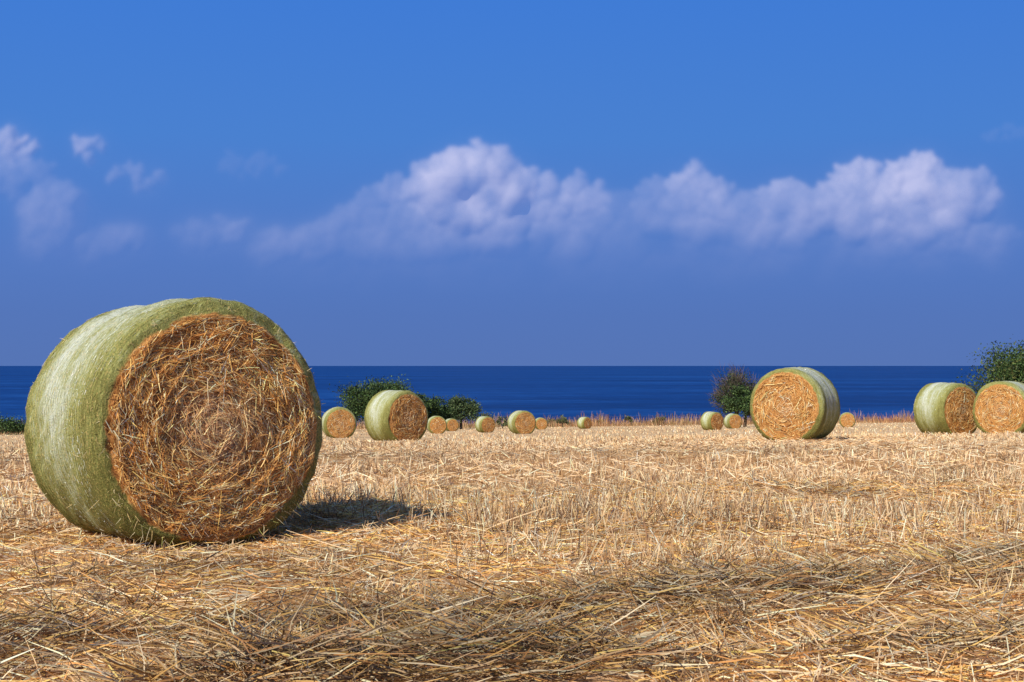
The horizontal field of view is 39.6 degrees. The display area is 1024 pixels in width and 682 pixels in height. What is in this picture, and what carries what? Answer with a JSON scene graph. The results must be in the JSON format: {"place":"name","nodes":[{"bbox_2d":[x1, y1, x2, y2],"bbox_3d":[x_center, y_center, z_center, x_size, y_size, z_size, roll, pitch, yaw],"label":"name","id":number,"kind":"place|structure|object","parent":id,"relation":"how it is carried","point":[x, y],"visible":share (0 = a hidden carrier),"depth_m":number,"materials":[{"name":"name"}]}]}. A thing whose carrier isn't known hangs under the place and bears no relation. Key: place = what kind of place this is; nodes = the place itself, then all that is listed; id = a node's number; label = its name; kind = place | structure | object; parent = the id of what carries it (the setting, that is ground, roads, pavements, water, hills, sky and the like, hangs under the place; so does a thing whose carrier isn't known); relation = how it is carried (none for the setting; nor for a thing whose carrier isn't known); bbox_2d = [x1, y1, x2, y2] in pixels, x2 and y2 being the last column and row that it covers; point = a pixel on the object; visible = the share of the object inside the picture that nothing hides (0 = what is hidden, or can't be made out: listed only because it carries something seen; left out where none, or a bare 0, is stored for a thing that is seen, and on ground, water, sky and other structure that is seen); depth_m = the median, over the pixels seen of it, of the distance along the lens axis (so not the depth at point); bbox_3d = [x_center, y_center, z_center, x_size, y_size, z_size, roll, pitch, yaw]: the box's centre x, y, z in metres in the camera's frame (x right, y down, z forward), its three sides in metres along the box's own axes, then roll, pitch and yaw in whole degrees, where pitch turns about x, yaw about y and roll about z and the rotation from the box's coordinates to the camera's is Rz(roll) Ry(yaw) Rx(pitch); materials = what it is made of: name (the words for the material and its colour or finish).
{"place":"outdoors","nodes":[
{"label":"outdoors","id":0,"kind":"place"},
{"bbox_2d":[0,129,982,234],"bbox_3d":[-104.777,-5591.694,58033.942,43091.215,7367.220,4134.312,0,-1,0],"label":"cloud","id":1,"kind":"structure","parent":0,"point":[455,190],"depth_m":58721.83,"materials":[{"name":"white"}]},
{"bbox_2d":[0,366,995,424],"bbox_3d":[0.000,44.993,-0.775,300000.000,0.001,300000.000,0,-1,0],"label":"sea","id":2,"kind":"structure","parent":0,"point":[573,392],"depth_m":3199.24,"materials":[{"name":"liquid"}]},
{"bbox_2d":[0,421,1023,681],"bbox_3d":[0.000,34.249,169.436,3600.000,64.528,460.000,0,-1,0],"label":"ground","id":3,"kind":"structure","parent":0,"point":[642,431],"depth_m":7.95,"materials":[{"name":"beige plant"}]},
{"bbox_2d":[0,412,25,434],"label":"hedge","id":4,"kind":"object","parent":3,"relation":"on","point":[12,426],"visible":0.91,"depth_m":204.25,"materials":[{"name":"green plant"}]},
{"bbox_2d":[23,297,325,548],"bbox_3d":[-2.156,0.558,9.127,1.657,1.637,1.371,3,-4,-37],"label":"hay bale","id":5,"kind":"object","parent":3,"relation":"on","point":[180,420],"visible":0.98,"depth_m":8.62,"materials":[{"name":"plant"}]},
{"bbox_2d":[322,407,356,437],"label":"hay bale","id":6,"kind":"object","parent":3,"relation":"on","point":[338,422],"visible":0.94,"depth_m":70.37,"materials":[{"name":"plant"}]},
{"bbox_2d":[328,374,418,427],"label":"carob tree","id":7,"kind":"object","parent":3,"relation":"on","point":[358,401],"visible":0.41,"depth_m":187.87,"materials":[{"name":"green plant"}]},
{"bbox_2d":[364,390,427,440],"bbox_3d":[-3.540,2.347,43.556,1.696,1.691,1.350,0,-1,-42],"label":"hay bale","id":8,"kind":"object","parent":3,"relation":"on","point":[393,415],"visible":0.93,"depth_m":43.08,"materials":[{"name":"plant"}]},
{"bbox_2d":[416,393,435,414],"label":"shrub","id":9,"kind":"object","parent":3,"relation":"on","point":[427,404],"visible":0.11,"depth_m":193.07,"materials":[{"name":"green plant"}]},
{"bbox_2d":[417,392,451,419],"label":"shrub","id":10,"kind":"object","parent":3,"relation":"on","point":[436,410],"visible":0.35,"depth_m":196.56,"materials":[{"name":"green plant"}]},
{"bbox_2d":[427,416,446,433],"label":"hay bale","id":11,"kind":"object","parent":3,"relation":"on","point":[437,425],"visible":0.99,"depth_m":120.31,"materials":[{"name":"plant"}]},
{"bbox_2d":[446,418,458,430],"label":"hay bale","id":12,"kind":"object","parent":3,"relation":"on","point":[452,424],"visible":0.85,"depth_m":164.30,"materials":[{"name":"plant"}]},
{"bbox_2d":[0,409,914,433],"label":"dry grass","id":13,"kind":"structure","parent":3,"relation":"on","point":[646,422],"depth_m":220.45,"materials":[{"name":"plant"}]},
{"bbox_2d":[440,393,483,428],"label":"shrub","id":14,"kind":"object","parent":3,"relation":"on","point":[468,407],"visible":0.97,"depth_m":198.57,"materials":[{"name":"green plant"}]},
{"bbox_2d":[475,416,494,432],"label":"hay bale","id":15,"kind":"object","parent":3,"relation":"on","point":[484,424],"visible":1,"depth_m":131.40,"materials":[{"name":"plant"}]},
{"bbox_2d":[482,411,501,424],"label":"weed clump","id":16,"kind":"object","parent":3,"relation":"on","point":[497,421],"visible":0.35,"depth_m":204.85,"materials":[{"name":"green plant"}]},
{"bbox_2d":[497,416,507,427],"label":"weed clump","id":17,"kind":"object","parent":3,"relation":"on","point":[505,420],"visible":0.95,"depth_m":205.49,"materials":[{"name":"green plant"}]},
{"bbox_2d":[507,410,535,433],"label":"hay bale","id":18,"kind":"object","parent":3,"relation":"on","point":[520,422],"visible":0.98,"depth_m":92.39,"materials":[{"name":"plant"}]},
{"bbox_2d":[535,418,547,429],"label":"hay bale","id":19,"kind":"object","parent":3,"relation":"on","point":[541,423],"visible":0.91,"depth_m":175.26,"materials":[{"name":"plant"}]},
{"bbox_2d":[557,415,570,426],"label":"weed clump","id":20,"kind":"object","parent":3,"relation":"on","point":[562,420],"visible":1,"depth_m":207.74,"materials":[{"name":"green plant"}]},
{"bbox_2d":[577,417,591,428],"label":"hay bale","id":21,"kind":"object","parent":3,"relation":"on","point":[584,422],"visible":1,"depth_m":180.38,"materials":[{"name":"plant"}]},
{"bbox_2d":[625,416,633,423],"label":"weed clump","id":22,"kind":"object","parent":3,"relation":"on","point":[627,418],"visible":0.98,"depth_m":225.76,"materials":[{"name":"green plant"}]},
{"bbox_2d":[561,413,742,421],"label":"wire fence","id":23,"kind":"object","parent":3,"relation":"on","point":[656,416],"visible":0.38,"depth_m":232.22,"materials":[{"name":"brown wood"}]},
{"bbox_2d":[651,417,665,422],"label":"weed clump","id":24,"kind":"object","parent":3,"relation":"on","point":[662,418],"visible":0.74,"depth_m":221.28,"materials":[{"name":"green plant"}]},
{"bbox_2d":[700,411,723,429],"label":"hay bale","id":25,"kind":"object","parent":3,"relation":"on","point":[710,420],"visible":0.98,"depth_m":116.43,"materials":[{"name":"plant"}]},
{"bbox_2d":[706,361,758,416],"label":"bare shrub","id":26,"kind":"object","parent":3,"relation":"on","point":[726,385],"visible":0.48,"depth_m":167.47,"materials":[{"name":"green plant"}]},
{"bbox_2d":[724,413,741,427],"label":"hay bale","id":27,"kind":"object","parent":3,"relation":"on","point":[731,420],"visible":0.98,"depth_m":145.35,"materials":[{"name":"plant"}]},
{"bbox_2d":[720,383,752,426],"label":"shrub","id":28,"kind":"object","parent":3,"relation":"on","point":[739,401],"visible":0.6,"depth_m":164.01,"materials":[{"name":"green plant"}]},
{"bbox_2d":[750,367,839,440],"bbox_3d":[5.964,1.354,29.975,1.672,1.629,1.368,-2,-2,31],"label":"hay bale","id":29,"kind":"object","parent":3,"relation":"on","point":[792,403],"visible":0.95,"depth_m":29.46,"materials":[{"name":"plant"}]},
{"bbox_2d":[839,412,855,426],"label":"hay bale","id":30,"kind":"object","parent":3,"relation":"on","point":[846,419],"visible":0.98,"depth_m":141.29,"materials":[{"name":"plant"}]},
{"bbox_2d":[913,382,976,434],"bbox_3d":[12.833,2.026,41.961,1.677,1.622,1.371,-2,0,-29],"label":"hay bale","id":31,"kind":"object","parent":3,"relation":"on","point":[945,407],"visible":0.88,"depth_m":41.45,"materials":[{"name":"plant"}]},
{"bbox_2d":[955,338,1023,394],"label":"shrub","id":32,"kind":"object","parent":3,"relation":"on","point":[1010,367],"visible":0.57,"depth_m":99.45,"materials":[{"name":"green plant"}]},
{"bbox_2d":[972,381,1023,433],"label":"hay bale","id":33,"kind":"object","parent":3,"relation":"on","point":[998,406],"visible":0.87,"depth_m":39.99,"materials":[{"name":"plant"}]},
{"bbox_2d":[0,0,1023,365],"label":"sky","id":34,"kind":"structure","parent":0,"point":[265,156],"materials":[{"name":"blue"}]}
]}

